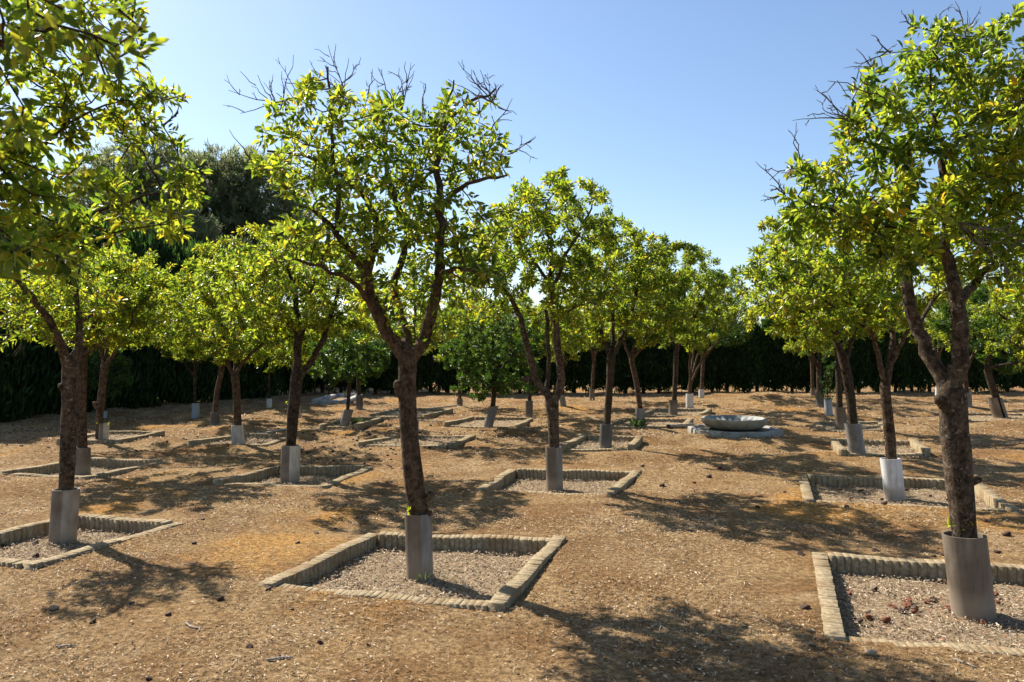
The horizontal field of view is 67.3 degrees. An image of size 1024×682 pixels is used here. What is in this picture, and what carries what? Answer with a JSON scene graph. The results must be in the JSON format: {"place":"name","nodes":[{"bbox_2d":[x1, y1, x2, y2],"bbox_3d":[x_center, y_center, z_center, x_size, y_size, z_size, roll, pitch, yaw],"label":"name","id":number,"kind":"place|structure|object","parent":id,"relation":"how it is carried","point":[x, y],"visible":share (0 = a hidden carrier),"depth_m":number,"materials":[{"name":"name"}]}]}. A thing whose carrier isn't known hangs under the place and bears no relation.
{"place":"outdoors","nodes":[
{"label":"outdoors","id":0,"kind":"place"},
{"bbox_2d":[0,369,1023,681],"bbox_3d":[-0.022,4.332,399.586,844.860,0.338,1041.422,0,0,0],"label":"ground","id":1,"kind":"structure","parent":0,"point":[418,655],"depth_m":6.15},
{"bbox_2d":[0,264,19,421],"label":"cypress tree","id":2,"kind":"object","parent":1,"relation":"on","point":[2,394],"visible":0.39,"depth_m":16.49,"materials":[{"name":"green plant"}]},
{"bbox_2d":[0,235,40,422],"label":"cypress tree","id":3,"kind":"object","parent":1,"relation":"on","point":[14,375],"visible":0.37,"depth_m":16.67,"materials":[{"name":"green plant"}]},
{"bbox_2d":[1,215,59,416],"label":"cypress tree","id":4,"kind":"object","parent":1,"relation":"on","point":[33,355],"visible":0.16,"depth_m":17.31,"materials":[{"name":"green plant"}]},
{"bbox_2d":[19,205,74,414],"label":"cypress tree","id":5,"kind":"object","parent":1,"relation":"on","point":[56,367],"visible":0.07,"depth_m":17.81,"materials":[{"name":"green plant"}]},
{"bbox_2d":[42,237,99,414],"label":"cypress tree","id":6,"kind":"object","parent":1,"relation":"on","point":[94,393],"visible":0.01,"depth_m":18.50,"materials":[{"name":"green plant"}]},
{"bbox_2d":[0,457,168,479],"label":"planting bed","id":7,"kind":"object","parent":1,"relation":"on","point":[103,467],"visible":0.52,"depth_m":10.16,"materials":[{"name":"stone"}]},
{"bbox_2d":[75,447,90,475],"bbox_3d":[-5.613,1.607,10.044,0.199,0.438,0.191,0,0,0],"label":"trunk guard","id":8,"kind":"object","parent":7,"relation":"on","point":[83,462],"visible":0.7,"depth_m":9.97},
{"bbox_2d":[0,244,181,447],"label":"orange tree","id":9,"kind":"object","parent":7,"relation":"on","point":[122,318],"visible":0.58,"depth_m":9.94,"materials":[{"name":"green plant"}]},
{"bbox_2d":[0,513,182,569],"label":"planting bed","id":10,"kind":"object","parent":1,"relation":"on","point":[94,532],"visible":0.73,"depth_m":6.62,"materials":[{"name":"beige gravel"}]},
{"bbox_2d":[0,244,127,490],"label":"orange tree","id":11,"kind":"object","parent":10,"relation":"on","point":[68,389],"visible":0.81,"depth_m":6.59,"materials":[{"name":"green plant"}]},
{"bbox_2d":[48,487,79,545],"bbox_3d":[-3.869,1.538,6.643,0.248,0.526,0.208,0,0,0],"label":"trunk guard","id":12,"kind":"object","parent":10,"relation":"on","point":[64,515],"visible":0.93,"depth_m":6.56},
{"bbox_2d":[72,221,122,411],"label":"cypress tree","id":13,"kind":"object","parent":1,"relation":"on","point":[98,244],"visible":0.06,"depth_m":19.06,"materials":[{"name":"green plant"}]},
{"bbox_2d":[0,0,212,290],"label":"orange tree","id":14,"kind":"object","parent":1,"relation":"on","point":[24,38],"visible":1,"depth_m":2.77,"materials":[{"name":"green plant"}]},
{"bbox_2d":[56,431,164,445],"bbox_3d":[-6.911,1.679,13.319,1.213,0.130,1.329,0,0,0],"label":"planting bed","id":15,"kind":"object","parent":1,"relation":"on","point":[92,440],"visible":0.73,"depth_m":13.36,"materials":[{"name":"beige gravel"}]},
{"bbox_2d":[87,348,134,410],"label":"orange tree","id":16,"kind":"object","parent":1,"relation":"on","point":[127,379],"visible":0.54,"depth_m":16.71,"materials":[{"name":"green plant"}]},
{"bbox_2d":[88,219,144,408],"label":"cypress tree","id":17,"kind":"object","parent":1,"relation":"on","point":[125,391],"visible":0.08,"depth_m":19.78,"materials":[{"name":"green plant"}]},
{"bbox_2d":[47,120,210,248],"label":"pine tree","id":18,"kind":"object","parent":1,"relation":"on","point":[106,162],"visible":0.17,"depth_m":30.28,"materials":[{"name":"green plant"}]},
{"bbox_2d":[61,245,196,438],"bbox_3d":[-6.621,0.032,12.941,2.478,3.437,2.207,0,0,31],"label":"orange tree","id":19,"kind":"object","parent":1,"relation":"on","point":[99,404],"visible":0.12,"depth_m":12.81,"materials":[{"name":"green plant"}]},
{"bbox_2d":[112,230,160,408],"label":"cypress tree","id":20,"kind":"object","parent":1,"relation":"on","point":[138,246],"visible":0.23,"depth_m":20.21,"materials":[{"name":"green plant"}]},
{"bbox_2d":[135,228,181,406],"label":"cypress tree","id":21,"kind":"object","parent":1,"relation":"on","point":[158,245],"visible":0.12,"depth_m":20.76,"materials":[{"name":"green plant"}]},
{"bbox_2d":[155,245,202,403],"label":"cypress tree","id":22,"kind":"object","parent":1,"relation":"on","point":[184,372],"visible":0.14,"depth_m":21.21,"materials":[{"name":"green plant"}]},
{"bbox_2d":[146,312,223,402],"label":"orange tree","id":23,"kind":"object","parent":1,"relation":"on","point":[179,356],"visible":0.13,"depth_m":17.11,"materials":[{"name":"green plant"}]},
{"bbox_2d":[168,238,215,403],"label":"cypress tree","id":24,"kind":"object","parent":1,"relation":"on","point":[203,365],"visible":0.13,"depth_m":21.88,"materials":[{"name":"green plant"}]},
{"bbox_2d":[124,200,295,285],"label":"pine tree","id":25,"kind":"object","parent":1,"relation":"on","point":[200,228],"visible":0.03,"depth_m":28.55,"materials":[{"name":"green plant"}]},
{"bbox_2d":[192,252,231,402],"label":"cypress tree","id":26,"kind":"object","parent":1,"relation":"on","point":[215,369],"visible":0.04,"depth_m":22.39,"materials":[{"name":"green plant"}]},
{"bbox_2d":[157,285,268,411],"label":"orange tree","id":27,"kind":"object","parent":1,"relation":"on","point":[192,344],"visible":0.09,"depth_m":15.09,"materials":[{"name":"green plant"}]},
{"bbox_2d":[150,235,287,425],"bbox_3d":[-4.636,-0.001,12.309,2.367,3.496,2.314,0,-1,-44],"label":"orange tree","id":28,"kind":"object","parent":1,"relation":"on","point":[236,349],"visible":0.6,"depth_m":12.10,"materials":[{"name":"green plant"}]},
{"bbox_2d":[209,245,256,399],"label":"cypress tree","id":29,"kind":"object","parent":1,"relation":"on","point":[242,378],"visible":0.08,"depth_m":22.95,"materials":[{"name":"green plant"}]},
{"bbox_2d":[186,433,285,446],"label":"planting bed","id":30,"kind":"object","parent":1,"relation":"on","point":[254,439],"visible":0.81,"depth_m":12.77,"materials":[{"name":"beige gravel"}]},
{"bbox_2d":[169,137,317,278],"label":"pine tree","id":31,"kind":"object","parent":1,"relation":"on","point":[238,198],"visible":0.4,"depth_m":32.13,"materials":[{"name":"green plant"}]},
{"bbox_2d":[229,266,272,398],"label":"cypress tree","id":32,"kind":"object","parent":1,"relation":"on","point":[256,384],"visible":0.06,"depth_m":23.43,"materials":[{"name":"green plant"}]},
{"bbox_2d":[246,247,284,397],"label":"cypress tree","id":33,"kind":"object","parent":1,"relation":"on","point":[275,384],"visible":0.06,"depth_m":24.13,"materials":[{"name":"green plant"}]},
{"bbox_2d":[194,220,382,445],"bbox_3d":[-2.695,0.153,9.595,2.082,3.319,2.837,0,0,0],"label":"orange tree","id":34,"kind":"object","parent":1,"relation":"on","point":[294,321],"visible":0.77,"depth_m":9.31,"materials":[{"name":"green plant"}]},
{"bbox_2d":[213,464,372,487],"bbox_3d":[-2.665,1.723,9.548,1.440,0.211,1.417,0,0,11],"label":"planting bed","id":35,"kind":"object","parent":1,"relation":"on","point":[318,476],"visible":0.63,"depth_m":9.68,"materials":[{"name":"stone"}]},
{"bbox_2d":[280,445,300,482],"bbox_3d":[-2.766,1.561,9.596,0.253,0.523,0.229,0,0,0],"label":"trunk guard","id":36,"kind":"object","parent":35,"relation":"on","point":[290,465],"visible":0.93,"depth_m":9.50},
{"bbox_2d":[251,302,339,368],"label":"orange tree","id":37,"kind":"object","parent":1,"relation":"on","point":[289,362],"visible":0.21,"depth_m":17.22,"materials":[{"name":"green plant"}]},
{"bbox_2d":[312,393,361,403],"bbox_3d":[-5.102,1.710,22.687,1.015,0.197,2.676,0,0,0],"label":"stone basin","id":38,"kind":"object","parent":1,"relation":"on","point":[323,400],"visible":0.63,"depth_m":22.09,"materials":[{"name":"stone"}]},
{"bbox_2d":[308,329,390,409],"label":"orange tree","id":39,"kind":"object","parent":1,"relation":"on","point":[361,368],"visible":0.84,"depth_m":14.81,"materials":[{"name":"green plant"}]},
{"bbox_2d":[319,416,384,430],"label":"planting bed","id":40,"kind":"object","parent":1,"relation":"on","point":[334,425],"visible":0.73,"depth_m":15.15,"materials":[{"name":"beige gravel"}]},
{"bbox_2d":[372,323,398,393],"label":"cypress tree","id":41,"kind":"object","parent":1,"relation":"on","point":[391,377],"visible":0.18,"depth_m":25.41,"materials":[{"name":"green plant"}]},
{"bbox_2d":[368,408,452,419],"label":"planting bed","id":42,"kind":"object","parent":1,"relation":"on","point":[427,413],"visible":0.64,"depth_m":17.84,"materials":[{"name":"beige gravel"}]},
{"bbox_2d":[258,532,565,611],"bbox_3d":[-0.616,1.699,5.708,1.688,0.205,1.798,0,0,17],"label":"planting bed","id":43,"kind":"object","parent":1,"relation":"on","point":[482,572],"visible":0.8,"depth_m":5.68,"materials":[{"name":"beige gravel"}]},
{"bbox_2d":[224,45,536,516],"bbox_3d":[-0.928,-0.236,5.569,2.240,4.042,1.680,0,0,0],"label":"orange tree","id":44,"kind":"object","parent":43,"relation":"on","point":[437,146],"visible":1,"depth_m":5.47,"materials":[{"name":"green plant"}]},
{"bbox_2d":[405,512,432,581],"bbox_3d":[-0.676,1.523,5.606,0.212,0.543,0.187,0,0,0],"label":"trunk guard","id":45,"kind":"object","parent":43,"relation":"in","point":[418,543],"visible":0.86,"depth_m":5.53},
{"bbox_2d":[356,435,475,448],"bbox_3d":[-1.553,1.675,12.775,1.859,0.132,1.156,0,0,0],"label":"planting bed","id":46,"kind":"object","parent":1,"relation":"on","point":[433,441],"visible":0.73,"depth_m":12.63,"materials":[{"name":"beige gravel"}]},
{"bbox_2d":[340,256,493,407],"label":"orange tree","id":47,"kind":"object","parent":46,"relation":"in","point":[467,318],"visible":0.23,"depth_m":13.01,"materials":[{"name":"green plant"}]},
{"bbox_2d":[416,314,447,392],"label":"cypress tree","id":48,"kind":"object","parent":1,"relation":"on","point":[428,375],"visible":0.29,"depth_m":25.70,"materials":[{"name":"green plant"}]},
{"bbox_2d":[429,322,464,392],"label":"cypress tree","id":49,"kind":"object","parent":1,"relation":"on","point":[445,374],"visible":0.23,"depth_m":25.71,"materials":[{"name":"green plant"}]},
{"bbox_2d":[416,290,494,397],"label":"orange tree","id":50,"kind":"object","parent":1,"relation":"on","point":[438,357],"visible":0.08,"depth_m":20.02,"materials":[{"name":"green plant"}]},
{"bbox_2d":[443,416,532,427],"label":"planting bed","id":51,"kind":"object","parent":1,"relation":"on","point":[476,422],"visible":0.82,"depth_m":15.84,"materials":[{"name":"beige gravel"}]},
{"bbox_2d":[438,296,550,405],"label":"orange tree","id":52,"kind":"object","parent":51,"relation":"in","point":[502,333],"visible":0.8,"depth_m":14.77,"materials":[{"name":"green plant"}]},
{"bbox_2d":[479,291,570,400],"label":"orange tree","id":53,"kind":"object","parent":1,"relation":"on","point":[526,297],"visible":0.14,"depth_m":17.17,"materials":[{"name":"green plant"}]},
{"bbox_2d":[476,468,640,495],"bbox_3d":[0.619,1.722,9.081,1.779,0.207,1.573,0,0,10],"label":"planting bed","id":54,"kind":"object","parent":1,"relation":"on","point":[575,481],"visible":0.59,"depth_m":9.41,"materials":[{"name":"beige gravel"}]},
{"bbox_2d":[450,165,623,447],"bbox_3d":[0.261,-0.088,9.058,2.106,3.793,2.241,0,0,0],"label":"orange tree","id":55,"kind":"object","parent":54,"relation":"on","point":[546,221],"visible":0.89,"depth_m":8.91,"materials":[{"name":"green plant"}]},
{"bbox_2d":[545,446,562,491],"bbox_3d":[0.495,1.529,9.019,0.212,0.579,0.190,0,0,0],"label":"trunk guard","id":56,"kind":"object","parent":54,"relation":"in","point":[554,471],"visible":0.88,"depth_m":8.94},
{"bbox_2d":[540,324,576,392],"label":"cypress tree","id":57,"kind":"object","parent":1,"relation":"on","point":[553,375],"visible":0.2,"depth_m":25.87,"materials":[{"name":"green plant"}]},
{"bbox_2d":[533,298,606,394],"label":"orange tree","id":58,"kind":"object","parent":1,"relation":"on","point":[571,353],"visible":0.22,"depth_m":19.77,"materials":[{"name":"green plant"}]},
{"bbox_2d":[562,321,590,392],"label":"cypress tree","id":59,"kind":"object","parent":1,"relation":"on","point":[572,382],"visible":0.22,"depth_m":25.92,"materials":[{"name":"green plant"}]},
{"bbox_2d":[573,340,607,392],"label":"cypress tree","id":60,"kind":"object","parent":1,"relation":"on","point":[588,374],"visible":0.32,"depth_m":25.87,"materials":[{"name":"green plant"}]},
{"bbox_2d":[559,434,642,451],"bbox_3d":[1.442,1.657,12.284,1.136,0.160,1.540,0,0,15],"label":"planting bed","id":61,"kind":"object","parent":1,"relation":"on","point":[592,442],"visible":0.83,"depth_m":12.23,"materials":[{"name":"beige gravel"}]},
{"bbox_2d":[563,205,694,423],"bbox_3d":[1.754,-0.183,12.072,1.963,3.860,3.090,0,0,0],"label":"orange tree","id":62,"kind":"object","parent":61,"relation":"on","point":[632,275],"visible":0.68,"depth_m":11.71,"materials":[{"name":"green plant"}]},
{"bbox_2d":[590,317,629,393],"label":"cypress tree","id":63,"kind":"object","parent":1,"relation":"on","point":[617,370],"visible":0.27,"depth_m":25.89,"materials":[{"name":"green plant"}]},
{"bbox_2d":[613,327,643,393],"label":"cypress tree","id":64,"kind":"object","parent":1,"relation":"on","point":[622,384],"visible":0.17,"depth_m":25.97,"materials":[{"name":"green plant"}]},
{"bbox_2d":[622,326,665,393],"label":"cypress tree","id":65,"kind":"object","parent":1,"relation":"on","point":[646,369],"visible":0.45,"depth_m":25.87,"materials":[{"name":"green plant"}]},
{"bbox_2d":[598,232,701,408],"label":"orange tree","id":66,"kind":"object","parent":1,"relation":"on","point":[687,275],"visible":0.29,"depth_m":15.02,"materials":[{"name":"green plant"}]},
{"bbox_2d":[611,418,692,430],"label":"planting bed","id":67,"kind":"object","parent":1,"relation":"on","point":[624,426],"visible":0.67,"depth_m":15.71,"materials":[{"name":"beige gravel"}]},
{"bbox_2d":[639,326,672,393],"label":"cypress tree","id":68,"kind":"object","parent":1,"relation":"on","point":[666,356],"visible":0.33,"depth_m":25.93,"materials":[{"name":"green plant"}]},
{"bbox_2d":[660,333,693,391],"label":"cypress tree","id":69,"kind":"object","parent":1,"relation":"on","point":[681,363],"visible":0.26,"depth_m":26.07,"materials":[{"name":"green plant"}]},
{"bbox_2d":[645,408,711,416],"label":"planting bed","id":70,"kind":"object","parent":1,"relation":"on","point":[653,412],"visible":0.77,"depth_m":18.29,"materials":[{"name":"beige gravel"}]},
{"bbox_2d":[644,246,729,399],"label":"orange tree","id":71,"kind":"object","parent":70,"relation":"on","point":[690,259],"visible":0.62,"depth_m":17.36,"materials":[{"name":"green plant"}]},
{"bbox_2d":[678,315,710,391],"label":"cypress tree","id":72,"kind":"object","parent":1,"relation":"on","point":[694,388],"visible":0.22,"depth_m":26.10,"materials":[{"name":"green plant"}]},
{"bbox_2d":[664,257,742,393],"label":"orange tree","id":73,"kind":"object","parent":1,"relation":"on","point":[726,316],"visible":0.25,"depth_m":19.46,"materials":[{"name":"green plant"}]},
{"bbox_2d":[695,329,733,391],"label":"cypress tree","id":74,"kind":"object","parent":1,"relation":"on","point":[711,362],"visible":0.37,"depth_m":26.05,"materials":[{"name":"green plant"}]},
{"bbox_2d":[687,268,753,388],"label":"orange tree","id":75,"kind":"object","parent":1,"relation":"on","point":[741,340],"visible":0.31,"depth_m":23.11,"materials":[{"name":"green plant"}]},
{"bbox_2d":[708,325,748,391],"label":"cypress tree","id":76,"kind":"object","parent":1,"relation":"on","point":[731,374],"visible":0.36,"depth_m":26.11,"materials":[{"name":"green plant"}]},
{"bbox_2d":[688,415,782,437],"bbox_3d":[4.133,1.587,14.294,1.589,0.324,1.589,0,0,0],"label":"fountain","id":77,"kind":"object","parent":1,"relation":"on","point":[736,426],"visible":1,"depth_m":13.87,"materials":[{"name":"white stone"}]},
{"bbox_2d":[730,320,763,392],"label":"cypress tree","id":78,"kind":"object","parent":1,"relation":"on","point":[756,361],"visible":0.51,"depth_m":26.07,"materials":[{"name":"green plant"}]},
{"bbox_2d":[740,321,777,391],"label":"cypress tree","id":79,"kind":"object","parent":1,"relation":"on","point":[759,333],"visible":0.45,"depth_m":26.34,"materials":[{"name":"green plant"}]},
{"bbox_2d":[759,316,795,391],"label":"cypress tree","id":80,"kind":"object","parent":1,"relation":"on","point":[776,349],"visible":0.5,"depth_m":26.33,"materials":[{"name":"green plant"}]},
{"bbox_2d":[773,336,810,391],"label":"cypress tree","id":81,"kind":"object","parent":1,"relation":"on","point":[792,380],"visible":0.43,"depth_m":26.26,"materials":[{"name":"green plant"}]},
{"bbox_2d":[789,337,829,391],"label":"cypress tree","id":82,"kind":"object","parent":1,"relation":"on","point":[806,387],"visible":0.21,"depth_m":26.28,"materials":[{"name":"green plant"}]},
{"bbox_2d":[727,206,903,423],"bbox_3d":[4.606,-0.132,11.378,2.617,3.756,3.214,0,0,0],"label":"orange tree","id":83,"kind":"object","parent":1,"relation":"on","point":[823,337],"visible":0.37,"depth_m":11.25,"materials":[{"name":"green plant"}]},
{"bbox_2d":[777,318,864,390],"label":"orange tree","id":84,"kind":"object","parent":1,"relation":"on","point":[818,362],"visible":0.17,"depth_m":20.46,"materials":[{"name":"green plant"}]},
{"bbox_2d":[826,327,864,392],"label":"cypress tree","id":85,"kind":"object","parent":1,"relation":"on","point":[853,361],"visible":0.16,"depth_m":26.33,"materials":[{"name":"green plant"}]},
{"bbox_2d":[814,421,882,431],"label":"planting bed","id":86,"kind":"object","parent":1,"relation":"on","point":[823,426],"visible":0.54,"depth_m":15.18,"materials":[{"name":"beige gravel"}]},
{"bbox_2d":[797,265,878,406],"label":"orange tree","id":87,"kind":"object","parent":86,"relation":"on","point":[839,396],"visible":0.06,"depth_m":14.56,"materials":[{"name":"green plant"}]},
{"bbox_2d":[845,332,876,392],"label":"cypress tree","id":88,"kind":"object","parent":1,"relation":"on","point":[865,353],"visible":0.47,"depth_m":26.39,"materials":[{"name":"green plant"}]},
{"bbox_2d":[830,438,930,457],"bbox_3d":[5.593,1.642,11.726,1.288,0.183,1.527,0,0,17],"label":"planting bed","id":89,"kind":"object","parent":1,"relation":"on","point":[839,446],"visible":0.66,"depth_m":11.66,"materials":[{"name":"beige gravel"}]},
{"bbox_2d":[844,423,865,453],"bbox_3d":[5.050,1.480,11.303,0.322,0.539,0.223,0,0,0],"label":"trunk guard","id":90,"kind":"object","parent":89,"relation":"on","point":[855,438],"visible":0.88,"depth_m":11.21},
{"bbox_2d":[860,327,900,391],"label":"cypress tree","id":91,"kind":"object","parent":1,"relation":"on","point":[883,342],"visible":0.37,"depth_m":26.40,"materials":[{"name":"green plant"}]},
{"bbox_2d":[879,322,913,391],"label":"cypress tree","id":92,"kind":"object","parent":1,"relation":"on","point":[903,363],"visible":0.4,"depth_m":26.37,"materials":[{"name":"green plant"}]},
{"bbox_2d":[798,474,1017,511],"bbox_3d":[4.224,1.717,8.450,2.182,0.208,1.706,0,0,12],"label":"planting bed","id":93,"kind":"object","parent":1,"relation":"on","point":[819,487],"visible":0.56,"depth_m":8.74,"materials":[{"name":"beige gravel"}]},
{"bbox_2d":[745,190,995,458],"bbox_3d":[3.879,0.067,8.553,2.421,3.484,2.939,0,0,0],"label":"orange tree","id":94,"kind":"object","parent":93,"relation":"on","point":[885,302],"visible":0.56,"depth_m":8.36,"materials":[{"name":"green plant"}]},
{"bbox_2d":[880,457,905,500],"bbox_3d":[4.213,1.554,8.502,0.271,0.520,0.208,0,0,0],"label":"trunk guard","id":95,"kind":"object","parent":93,"relation":"on","point":[892,478],"visible":0.93,"depth_m":8.41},
{"bbox_2d":[893,327,933,391],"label":"cypress tree","id":96,"kind":"object","parent":1,"relation":"on","point":[914,357],"visible":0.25,"depth_m":26.45,"materials":[{"name":"green plant"}]},
{"bbox_2d":[812,552,1023,656],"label":"planting bed","id":97,"kind":"object","parent":1,"relation":"on","point":[896,581],"visible":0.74,"depth_m":4.95,"materials":[{"name":"beige gravel"}]},
{"bbox_2d":[755,1,1023,537],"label":"orange tree","id":98,"kind":"object","parent":97,"relation":"on","point":[950,196],"visible":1,"depth_m":4.75,"materials":[{"name":"green plant"}]},
{"bbox_2d":[941,531,996,621],"bbox_3d":[2.867,1.499,4.818,0.318,0.580,0.240,0,0,0],"label":"trunk guard","id":99,"kind":"object","parent":97,"relation":"on","point":[969,579],"visible":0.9,"depth_m":4.72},
{"bbox_2d":[896,295,972,386],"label":"orange tree","id":100,"kind":"object","parent":1,"relation":"on","point":[937,352],"visible":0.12,"depth_m":23.80,"materials":[{"name":"green plant"}]},
{"bbox_2d":[918,275,1003,392],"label":"orange tree","id":101,"kind":"object","parent":1,"relation":"on","point":[946,339],"visible":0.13,"depth_m":19.71,"materials":[{"name":"green plant"}]},
{"bbox_2d":[944,331,986,391],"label":"cypress tree","id":102,"kind":"object","parent":1,"relation":"on","point":[973,368],"visible":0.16,"depth_m":26.51,"materials":[{"name":"green plant"}]},
{"bbox_2d":[968,413,1023,421],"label":"planting bed","id":103,"kind":"object","parent":1,"relation":"on","point":[979,417],"visible":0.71,"depth_m":17.13,"materials":[{"name":"beige gravel"}]},
{"bbox_2d":[931,284,1023,417],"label":"orange tree","id":104,"kind":"object","parent":103,"relation":"on","point":[1008,367],"visible":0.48,"depth_m":17.06,"materials":[{"name":"green plant"}]},
{"bbox_2d":[969,268,1023,371],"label":"orange tree","id":105,"kind":"object","parent":1,"relation":"on","point":[1015,324],"visible":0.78,"depth_m":13.82,"materials":[{"name":"green plant"}]},
{"bbox_2d":[0,0,1023,325],"label":"sky","id":106,"kind":"structure","parent":0,"point":[671,107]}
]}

